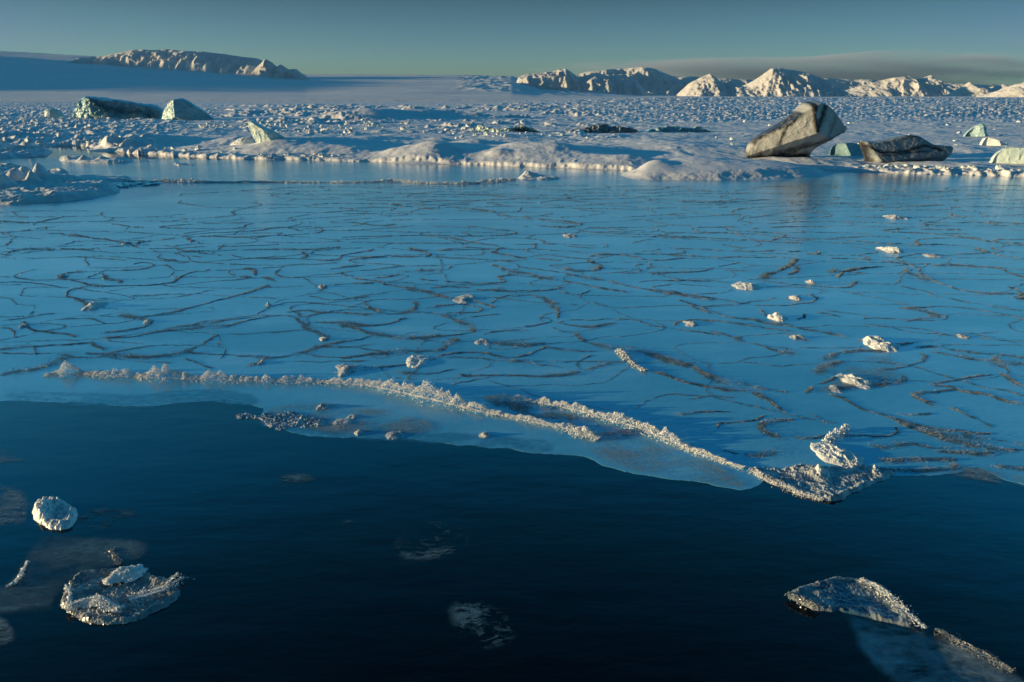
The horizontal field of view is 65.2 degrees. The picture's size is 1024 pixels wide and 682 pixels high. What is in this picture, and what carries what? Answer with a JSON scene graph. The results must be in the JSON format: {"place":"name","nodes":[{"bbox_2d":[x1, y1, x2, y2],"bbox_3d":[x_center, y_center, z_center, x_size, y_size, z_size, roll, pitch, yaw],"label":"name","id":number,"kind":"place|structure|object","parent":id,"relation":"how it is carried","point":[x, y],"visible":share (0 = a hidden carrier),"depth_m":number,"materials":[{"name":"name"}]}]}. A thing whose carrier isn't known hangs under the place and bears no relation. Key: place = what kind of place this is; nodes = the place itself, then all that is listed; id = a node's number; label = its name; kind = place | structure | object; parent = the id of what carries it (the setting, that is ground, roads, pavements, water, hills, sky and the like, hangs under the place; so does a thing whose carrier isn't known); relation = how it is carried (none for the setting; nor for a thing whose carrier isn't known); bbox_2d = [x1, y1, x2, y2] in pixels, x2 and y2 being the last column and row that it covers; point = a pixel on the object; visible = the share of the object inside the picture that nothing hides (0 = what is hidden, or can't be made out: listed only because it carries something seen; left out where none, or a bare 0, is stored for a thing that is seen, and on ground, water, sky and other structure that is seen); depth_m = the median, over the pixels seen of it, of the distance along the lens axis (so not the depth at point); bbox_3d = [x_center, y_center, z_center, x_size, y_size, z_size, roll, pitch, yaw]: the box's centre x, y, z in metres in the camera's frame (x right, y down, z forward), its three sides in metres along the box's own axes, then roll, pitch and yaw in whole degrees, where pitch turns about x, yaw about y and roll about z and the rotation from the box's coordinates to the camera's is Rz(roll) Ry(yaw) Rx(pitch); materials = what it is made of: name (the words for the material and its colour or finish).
{"place":"outdoors","nodes":[
{"label":"outdoors","id":0,"kind":"place"},
{"bbox_2d":[69,49,262,74],"bbox_3d":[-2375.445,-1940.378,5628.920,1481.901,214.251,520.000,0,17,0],"label":"mountain","id":1,"kind":"structure","parent":0,"point":[202,61],"depth_m":5479.42,"materials":[{"name":"white snow"}]},
{"bbox_2d":[250,59,309,79],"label":"mountain","id":2,"kind":"structure","parent":0,"point":[266,68],"depth_m":5311.42,"materials":[{"name":"snow"}]},
{"bbox_2d":[0,51,975,101],"bbox_3d":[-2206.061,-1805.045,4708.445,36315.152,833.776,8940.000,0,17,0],"label":"glacier","id":3,"kind":"object","parent":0,"point":[26,76],"visible":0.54,"depth_m":3016.74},
{"bbox_2d":[0,146,1023,681],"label":"water","id":4,"kind":"structure","parent":0,"point":[570,568],"depth_m":5.42,"materials":[{"name":"blue liquid"}]},
{"bbox_2d":[0,620,9,640],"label":"thin ice","id":5,"kind":"structure","parent":4,"relation":"on","point":[1,621],"depth_m":4.74,"materials":[{"name":"ice"}]},
{"bbox_2d":[0,163,20,169],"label":"ice floe","id":6,"kind":"object","parent":4,"relation":"on","point":[6,166],"visible":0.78,"depth_m":35.47,"materials":[{"name":"ice"}]},
{"bbox_2d":[0,491,22,521],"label":"thin ice","id":7,"kind":"structure","parent":4,"relation":"on","point":[16,498],"depth_m":6.21,"materials":[{"name":"ice"}]},
{"bbox_2d":[44,108,64,117],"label":"iceberg","id":8,"kind":"object","parent":4,"relation":"on","point":[53,112],"visible":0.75,"depth_m":112.66,"materials":[{"name":"ice"}]},
{"bbox_2d":[32,496,77,529],"bbox_3d":[-3.433,1.279,6.005,0.623,0.137,0.314,12,20,33],"label":"ice floe","id":9,"kind":"object","parent":4,"relation":"on","point":[53,513],"visible":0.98,"depth_m":5.96,"materials":[{"name":"white ice"}]},
{"bbox_2d":[51,168,68,173],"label":"ice floe","id":10,"kind":"object","parent":4,"relation":"on","point":[63,171],"visible":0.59,"depth_m":33.30,"materials":[{"name":"ice"}]},
{"bbox_2d":[0,163,120,204],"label":"ice floe","id":11,"kind":"object","parent":4,"relation":"on","point":[39,183],"visible":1,"depth_m":26.07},
{"bbox_2d":[0,539,140,610],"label":"thin ice","id":12,"kind":"structure","parent":4,"relation":"on","point":[125,548],"depth_m":5.53,"materials":[{"name":"grey ice"}]},
{"bbox_2d":[6,560,29,586],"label":"ice ridge","id":13,"kind":"structure","parent":12,"relation":"on","point":[21,574],"depth_m":5.23,"materials":[{"name":"ice"}]},
{"bbox_2d":[104,547,122,564],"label":"ice ridge","id":14,"kind":"structure","parent":12,"relation":"on","point":[116,559],"depth_m":5.45,"materials":[{"name":"ice"}]},
{"bbox_2d":[59,155,133,162],"bbox_3d":[-21.363,-9.205,40.096,7.404,0.377,2.675,12,20,33],"label":"ice floe","id":15,"kind":"object","parent":4,"relation":"on","point":[82,159],"visible":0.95,"depth_m":38.90,"materials":[{"name":"ice"}]},
{"bbox_2d":[78,174,130,181],"bbox_3d":[-15.716,-6.277,30.815,1.969,0.178,2.989,-14,22,-38],"label":"ice floe","id":16,"kind":"object","parent":4,"relation":"on","point":[111,178],"visible":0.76,"depth_m":30.42,"materials":[{"name":"ice"}]},
{"bbox_2d":[76,508,134,527],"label":"thin ice","id":17,"kind":"structure","parent":4,"relation":"on","point":[122,512],"depth_m":6.02,"materials":[{"name":"ice"}]},
{"bbox_2d":[72,96,163,118],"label":"iceberg","id":18,"kind":"object","parent":4,"relation":"on","point":[93,107],"visible":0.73,"depth_m":106.18,"materials":[{"name":"white ice"}]},
{"bbox_2d":[60,568,179,624],"bbox_3d":[-2.471,1.603,5.040,0.825,0.076,0.634,0,17,0],"label":"ice floe","id":19,"kind":"object","parent":4,"relation":"on","point":[85,584],"visible":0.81,"depth_m":5.02,"materials":[{"name":"grey ice"}]},
{"bbox_2d":[64,584,73,601],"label":"ice ridge","id":20,"kind":"structure","parent":19,"relation":"on","point":[67,589],"depth_m":5.02,"materials":[{"name":"ice"}]},
{"bbox_2d":[64,593,129,616],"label":"ice ridge","id":21,"kind":"structure","parent":19,"relation":"on","point":[87,602],"depth_m":4.87,"materials":[{"name":"ice"}]},
{"bbox_2d":[102,564,147,584],"bbox_3d":[-2.522,1.502,5.212,0.277,0.059,0.203,-14,22,-38],"label":"ice lump","id":22,"kind":"object","parent":19,"relation":"on","point":[130,573],"visible":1,"depth_m":5.19,"materials":[{"name":"ice"}]},
{"bbox_2d":[127,572,194,606],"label":"ice ridge","id":23,"kind":"structure","parent":19,"relation":"on","point":[131,598],"depth_m":5.03,"materials":[{"name":"ice"}]},
{"bbox_2d":[112,180,163,187],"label":"ice floe","id":24,"kind":"object","parent":4,"relation":"on","point":[124,184],"visible":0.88,"depth_m":28.60,"materials":[{"name":"ice"}]},
{"bbox_2d":[174,163,192,165],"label":"ice floe","id":25,"kind":"object","parent":4,"relation":"on","point":[180,164],"visible":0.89,"depth_m":37.22,"materials":[{"name":"ice"}]},
{"bbox_2d":[162,98,214,119],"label":"iceberg","id":26,"kind":"object","parent":4,"relation":"on","point":[179,109],"visible":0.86,"depth_m":102.83,"materials":[{"name":"white ice"}]},
{"bbox_2d":[230,136,256,144],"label":"iceberg","id":27,"kind":"object","parent":4,"relation":"on","point":[245,140],"visible":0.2,"depth_m":46.61,"materials":[{"name":"ice"}]},
{"bbox_2d":[248,120,283,142],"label":"iceberg","id":28,"kind":"object","parent":4,"relation":"on","point":[260,132],"visible":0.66,"depth_m":45.19,"materials":[{"name":"ice"}]},
{"bbox_2d":[236,411,325,430],"bbox_3d":[-2.234,0.772,7.770,1.023,0.054,0.528,0,17,0],"label":"ice floe","id":29,"kind":"object","parent":4,"relation":"on","point":[286,419],"visible":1,"depth_m":7.75,"materials":[{"name":"white ice"}]},
{"bbox_2d":[283,474,311,482],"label":"thin ice","id":30,"kind":"structure","parent":4,"relation":"on","point":[296,477],"depth_m":6.59,"materials":[{"name":"ice"}]},
{"bbox_2d":[398,527,452,558],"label":"thin ice","id":31,"kind":"structure","parent":4,"relation":"on","point":[430,555],"depth_m":5.50,"materials":[{"name":"ice"}]},
{"bbox_2d":[451,603,508,643],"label":"thin ice","id":32,"kind":"structure","parent":4,"relation":"on","point":[459,617],"depth_m":4.84,"materials":[{"name":"ice"}]},
{"bbox_2d":[473,125,538,132],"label":"iceberg","id":33,"kind":"object","parent":4,"relation":"on","point":[517,128],"visible":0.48,"depth_m":67.28,"materials":[{"name":"ice"}]},
{"bbox_2d":[0,158,1023,489],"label":"ice sheet","id":34,"kind":"object","parent":4,"relation":"on","point":[640,272],"visible":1,"depth_m":12.15,"materials":[{"name":"blue ice"}]},
{"bbox_2d":[19,323,28,327],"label":"ice lump","id":35,"kind":"object","parent":34,"relation":"on","point":[23,325],"visible":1,"depth_m":10.93,"materials":[{"name":"ice"}]},
{"bbox_2d":[81,301,108,310],"bbox_3d":[-6.250,-0.562,12.005,0.308,0.089,0.565,0,17,0],"label":"ice lump","id":36,"kind":"object","parent":34,"relation":"on","point":[92,305],"visible":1,"depth_m":11.93,"materials":[{"name":"ice"}]},
{"bbox_2d":[256,359,265,364],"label":"ice lump","id":37,"kind":"object","parent":34,"relation":"on","point":[262,361],"visible":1,"depth_m":9.42,"materials":[{"name":"ice"}]},
{"bbox_2d":[13,390,547,449],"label":"thin ice","id":38,"kind":"structure","parent":34,"relation":"on","point":[235,401],"depth_m":8.22,"materials":[{"name":"blue ice"}]},
{"bbox_2d":[479,431,489,438],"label":"ice lump","id":39,"kind":"object","parent":38,"relation":"on","point":[486,434],"visible":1,"depth_m":7.40,"materials":[{"name":"ice"}]},
{"bbox_2d":[43,360,565,430],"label":"ice ridge","id":40,"kind":"structure","parent":34,"relation":"on","point":[436,392],"depth_m":8.75,"materials":[{"name":"white ice"}]},
{"bbox_2d":[121,177,515,183],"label":"ice ridge","id":41,"kind":"structure","parent":34,"relation":"on","point":[372,181],"depth_m":29.46,"materials":[{"name":"white ice"}]},
{"bbox_2d":[318,337,329,340],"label":"ice lump","id":42,"kind":"object","parent":34,"relation":"on","point":[323,338],"visible":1,"depth_m":10.35,"materials":[{"name":"ice"}]},
{"bbox_2d":[334,364,358,376],"bbox_3d":[-1.915,0.315,9.184,0.301,0.051,0.480,0,17,0],"label":"ice lump","id":43,"kind":"object","parent":34,"relation":"on","point":[344,370],"visible":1,"depth_m":9.15,"materials":[{"name":"ice"}]},
{"bbox_2d":[277,408,427,431],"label":"thin ice","id":44,"kind":"structure","parent":34,"relation":"on","point":[338,428],"depth_m":7.60,"materials":[{"name":"ice"}]},
{"bbox_2d":[316,403,327,409],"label":"ice lump","id":45,"kind":"object","parent":44,"relation":"on","point":[322,406],"visible":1,"depth_m":8.06,"materials":[{"name":"ice"}]},
{"bbox_2d":[330,418,351,428],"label":"ice lump","id":46,"kind":"object","parent":44,"relation":"on","point":[344,422],"visible":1,"depth_m":7.68,"materials":[{"name":"ice"}]},
{"bbox_2d":[347,414,356,418],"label":"ice lump","id":47,"kind":"object","parent":44,"relation":"on","point":[352,416],"visible":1,"depth_m":7.82,"materials":[{"name":"ice"}]},
{"bbox_2d":[354,429,362,435],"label":"ice lump","id":48,"kind":"object","parent":44,"relation":"on","point":[358,432],"visible":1,"depth_m":7.45,"materials":[{"name":"ice"}]},
{"bbox_2d":[385,431,403,439],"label":"ice lump","id":49,"kind":"object","parent":44,"relation":"on","point":[393,435],"visible":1,"depth_m":7.40,"materials":[{"name":"ice"}]},
{"bbox_2d":[406,355,429,367],"bbox_3d":[-1.124,0.231,9.493,0.290,0.033,0.494,0,17,0],"label":"ice lump","id":50,"kind":"object","parent":34,"relation":"on","point":[422,361],"visible":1,"depth_m":9.47,"materials":[{"name":"ice"}]},
{"bbox_2d":[453,294,477,303],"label":"ice lump","id":51,"kind":"object","parent":34,"relation":"on","point":[465,298],"visible":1,"depth_m":12.36,"materials":[{"name":"ice"}]},
{"bbox_2d":[474,338,490,344],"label":"ice lump","id":52,"kind":"object","parent":34,"relation":"on","point":[481,341],"visible":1,"depth_m":10.21,"materials":[{"name":"ice"}]},
{"bbox_2d":[491,398,631,437],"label":"thin ice","id":53,"kind":"structure","parent":34,"relation":"on","point":[519,406],"depth_m":8.02,"materials":[{"name":"ice"}]},
{"bbox_2d":[563,233,576,237],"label":"ice lump","id":54,"kind":"object","parent":34,"relation":"on","point":[570,235],"visible":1,"depth_m":18.00,"materials":[{"name":"ice"}]},
{"bbox_2d":[564,423,602,441],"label":"ice ridge","id":55,"kind":"structure","parent":34,"relation":"on","point":[579,431],"depth_m":7.43,"materials":[{"name":"ice"}]},
{"bbox_2d":[484,393,746,468],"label":"ice ridge","id":56,"kind":"structure","parent":34,"relation":"on","point":[615,415],"depth_m":7.66,"materials":[{"name":"white ice"}]},
{"bbox_2d":[615,348,647,371],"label":"ice ridge","id":57,"kind":"structure","parent":34,"relation":"on","point":[620,351],"depth_m":9.54,"materials":[{"name":"ice"}]},
{"bbox_2d":[599,433,742,484],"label":"thin ice","id":58,"kind":"structure","parent":34,"relation":"on","point":[627,453],"depth_m":7.01,"materials":[{"name":"ice"}]},
{"bbox_2d":[682,321,698,326],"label":"ice lump","id":59,"kind":"object","parent":34,"relation":"on","point":[691,323],"visible":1,"depth_m":11.02,"materials":[{"name":"ice"}]},
{"bbox_2d":[732,281,762,289],"bbox_3d":[3.901,-0.946,13.320,0.491,0.063,0.666,0,17,0],"label":"ice lump","id":60,"kind":"object","parent":34,"relation":"on","point":[746,285],"visible":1,"depth_m":13.16,"materials":[{"name":"ice"}]},
{"bbox_2d":[767,312,787,321],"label":"ice lump","id":61,"kind":"object","parent":34,"relation":"on","point":[775,316],"visible":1,"depth_m":11.30,"materials":[{"name":"ice"}]},
{"bbox_2d":[788,295,800,300],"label":"ice lump","id":62,"kind":"object","parent":34,"relation":"on","point":[796,298],"visible":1,"depth_m":12.42,"materials":[{"name":"ice"}]},
{"bbox_2d":[789,335,806,339],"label":"ice lump","id":63,"kind":"object","parent":34,"relation":"on","point":[795,337],"visible":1,"depth_m":10.41,"materials":[{"name":"ice"}]},
{"bbox_2d":[805,280,815,283],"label":"ice lump","id":64,"kind":"object","parent":34,"relation":"on","point":[810,281],"visible":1,"depth_m":13.51,"materials":[{"name":"ice"}]},
{"bbox_2d":[821,424,849,442],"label":"ice ridge","id":65,"kind":"structure","parent":34,"relation":"on","point":[840,430],"depth_m":7.40,"materials":[{"name":"ice"}]},
{"bbox_2d":[810,442,863,465],"bbox_3d":[2.862,0.982,6.991,0.397,0.051,0.560,0,17,0],"label":"ice lump","id":66,"kind":"object","parent":34,"relation":"on","point":[831,453],"visible":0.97,"depth_m":6.96,"materials":[{"name":"white ice"}]},
{"bbox_2d":[833,358,887,386],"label":"thin ice","id":67,"kind":"structure","parent":34,"relation":"on","point":[843,385],"depth_m":8.80,"materials":[{"name":"ice"}]},
{"bbox_2d":[829,385,842,392],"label":"ice lump","id":68,"kind":"object","parent":67,"relation":"on","point":[836,389],"visible":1,"depth_m":8.56,"materials":[{"name":"ice"}]},
{"bbox_2d":[836,373,873,388],"bbox_3d":[3.810,0.419,8.835,0.351,0.057,0.535,0,17,0],"label":"ice lump","id":69,"kind":"object","parent":67,"relation":"on","point":[852,378],"visible":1,"depth_m":8.77,"materials":[{"name":"ice"}]},
{"bbox_2d":[862,336,899,351],"bbox_3d":[4.665,0.005,10.159,0.399,0.076,0.683,0,17,0],"label":"ice lump","id":70,"kind":"object","parent":34,"relation":"on","point":[876,342],"visible":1,"depth_m":10.02,"materials":[{"name":"ice"}]},
{"bbox_2d":[876,246,903,252],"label":"ice lump","id":71,"kind":"object","parent":34,"relation":"on","point":[890,249],"visible":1,"depth_m":16.26,"materials":[{"name":"ice"}]},
{"bbox_2d":[884,214,908,219],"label":"ice lump","id":72,"kind":"object","parent":34,"relation":"on","point":[894,216],"visible":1,"depth_m":20.73,"materials":[{"name":"ice"}]},
{"bbox_2d":[922,254,941,257],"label":"ice lump","id":73,"kind":"object","parent":34,"relation":"on","point":[931,255],"visible":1,"depth_m":15.76,"materials":[{"name":"ice"}]},
{"bbox_2d":[956,334,969,338],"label":"ice lump","id":74,"kind":"object","parent":34,"relation":"on","point":[963,336],"visible":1,"depth_m":10.45,"materials":[{"name":"ice"}]},
{"bbox_2d":[964,467,1015,479],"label":"thin ice","id":75,"kind":"structure","parent":34,"relation":"on","point":[972,470],"depth_m":6.67,"materials":[{"name":"ice"}]},
{"bbox_2d":[995,165,1003,169],"bbox_3d":[20.060,-7.101,32.904,0.315,0.282,0.412,-10,20,-30],"label":"ice chunk","id":76,"kind":"object","parent":34,"relation":"on","point":[999,167],"visible":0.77,"depth_m":32.82,"materials":[{"name":"ice"}]},
{"bbox_2d":[518,171,559,179],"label":"ice floe","id":77,"kind":"object","parent":4,"relation":"on","point":[527,175],"visible":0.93,"depth_m":30.86,"materials":[{"name":"ice"}]},
{"bbox_2d":[564,124,638,132],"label":"iceberg","id":78,"kind":"object","parent":4,"relation":"on","point":[603,128],"visible":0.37,"depth_m":65.58,"materials":[{"name":"ice"}]},
{"bbox_2d":[621,156,835,179],"bbox_3d":[8.839,-7.273,33.276,9.392,0.632,6.796,0,17,0],"label":"ice floe","id":79,"kind":"object","parent":4,"relation":"on","point":[699,168],"visible":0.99,"depth_m":31.66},
{"bbox_2d":[746,101,846,157],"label":"iceberg","id":80,"kind":"object","parent":4,"relation":"on","point":[805,129],"visible":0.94,"depth_m":37.59,"materials":[{"name":"white ice"}]},
{"bbox_2d":[751,463,897,500],"bbox_3d":[2.613,1.143,6.496,1.319,0.113,0.643,0,17,0],"label":"ice floe","id":81,"kind":"object","parent":4,"relation":"on","point":[838,482],"visible":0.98,"depth_m":6.55,"materials":[{"name":"white ice"}]},
{"bbox_2d":[747,467,824,500],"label":"ice ridge","id":82,"kind":"structure","parent":81,"relation":"on","point":[767,475],"depth_m":6.45,"materials":[{"name":"ice"}]},
{"bbox_2d":[815,464,825,473],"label":"ice lump","id":83,"kind":"object","parent":81,"relation":"on","point":[818,469],"visible":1,"depth_m":6.59,"materials":[{"name":"ice"}]},
{"bbox_2d":[829,142,862,155],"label":"iceberg","id":84,"kind":"object","parent":4,"relation":"on","point":[848,149],"visible":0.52,"depth_m":40.31,"materials":[{"name":"ice"}]},
{"bbox_2d":[787,576,911,626],"bbox_3d":[2.107,1.607,5.036,0.760,0.068,0.496,6,18,18],"label":"ice floe","id":85,"kind":"object","parent":4,"relation":"on","point":[850,595],"visible":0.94,"depth_m":4.98,"materials":[{"name":"white ice"}]},
{"bbox_2d":[784,591,819,610],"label":"ice ridge","id":86,"kind":"structure","parent":85,"relation":"on","point":[798,598],"depth_m":4.93,"materials":[{"name":"ice"}]},
{"bbox_2d":[858,577,929,628],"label":"ice ridge","id":87,"kind":"structure","parent":85,"relation":"on","point":[923,625],"depth_m":4.95,"materials":[{"name":"ice"}]},
{"bbox_2d":[859,135,952,162],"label":"iceberg","id":88,"kind":"object","parent":4,"relation":"on","point":[904,148],"visible":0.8,"depth_m":36.24,"materials":[{"name":"grey ice"}]},
{"bbox_2d":[861,634,1013,681],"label":"thin ice","id":89,"kind":"structure","parent":4,"relation":"on","point":[890,661],"depth_m":4.46,"materials":[{"name":"ice"}]},
{"bbox_2d":[942,638,1006,681],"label":"thin ice","id":90,"kind":"structure","parent":4,"relation":"on","point":[962,653],"depth_m":4.47,"materials":[{"name":"ice"}]},
{"bbox_2d":[934,628,1012,672],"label":"ice ridge","id":91,"kind":"structure","parent":90,"relation":"on","point":[958,640],"depth_m":4.52,"materials":[{"name":"ice"}]},
{"bbox_2d":[963,123,988,136],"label":"iceberg","id":92,"kind":"object","parent":4,"relation":"on","point":[979,129],"visible":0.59,"depth_m":59.84,"materials":[{"name":"ice"}]},
{"bbox_2d":[979,137,1007,145],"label":"iceberg","id":93,"kind":"object","parent":4,"relation":"on","point":[989,141],"visible":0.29,"depth_m":48.48,"materials":[{"name":"ice"}]},
{"bbox_2d":[0,97,1023,176],"bbox_3d":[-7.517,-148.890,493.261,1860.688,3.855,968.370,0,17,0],"label":"snow field","id":94,"kind":"structure","parent":0,"point":[722,119],"depth_m":68.91,"materials":[{"name":"white snow"}]},
{"bbox_2d":[24,138,32,142],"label":"ice chunk","id":95,"kind":"object","parent":94,"relation":"on","point":[27,140],"visible":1,"depth_m":45.80,"materials":[{"name":"ice"}]},
{"bbox_2d":[646,125,710,132],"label":"iceberg","id":96,"kind":"object","parent":94,"relation":"on","point":[674,128],"visible":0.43,"depth_m":67.43,"materials":[{"name":"ice"}]},
{"bbox_2d":[989,147,1023,163],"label":"iceberg","id":97,"kind":"object","parent":94,"relation":"on","point":[1011,155],"visible":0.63,"depth_m":35.47,"materials":[{"name":"ice"}]},
{"bbox_2d":[0,0,1023,84],"label":"sky","id":98,"kind":"structure","parent":0,"point":[951,41],"materials":[{"name":"blue"}]},
{"bbox_2d":[516,69,649,95],"bbox_3d":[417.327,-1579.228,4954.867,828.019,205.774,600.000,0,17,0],"label":"mountain","id":99,"kind":"structure","parent":0,"point":[565,80],"depth_m":4826.01,"materials":[{"name":"white snow"}]},
{"bbox_2d":[576,67,699,95],"bbox_3d":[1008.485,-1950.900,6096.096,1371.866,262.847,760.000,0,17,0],"label":"mountain","id":100,"kind":"structure","parent":0,"point":[651,81],"depth_m":5944.07,"materials":[{"name":"white snow"}]},
{"bbox_2d":[675,74,748,96],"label":"mountain","id":101,"kind":"structure","parent":0,"point":[708,85],"depth_m":4373.43,"materials":[{"name":"white snow"}]},
{"bbox_2d":[741,68,854,96],"bbox_3d":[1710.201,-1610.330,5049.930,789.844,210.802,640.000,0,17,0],"label":"mountain","id":102,"kind":"structure","parent":0,"point":[777,82],"depth_m":4890.41,"materials":[{"name":"white snow"}]},
{"bbox_2d":[673,76,1011,89],"bbox_3d":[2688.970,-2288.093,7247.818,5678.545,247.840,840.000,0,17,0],"label":"mountain","id":103,"kind":"structure","parent":0,"point":[844,84],"depth_m":7173.84,"materials":[{"name":"white snow"}]},
{"bbox_2d":[845,75,954,96],"bbox_3d":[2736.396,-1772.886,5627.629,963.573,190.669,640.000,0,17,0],"label":"mountain","id":104,"kind":"structure","parent":0,"point":[930,85],"depth_m":5485.33,"materials":[{"name":"white snow"}]},
{"bbox_2d":[945,82,1007,95],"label":"mountain","id":105,"kind":"structure","parent":0,"point":[969,89],"depth_m":5099.43,"materials":[{"name":"snow"}]},
{"bbox_2d":[976,82,1023,96],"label":"mountain","id":106,"kind":"structure","parent":0,"point":[1015,90],"depth_m":1039.78,"materials":[{"name":"snow"}]}
]}

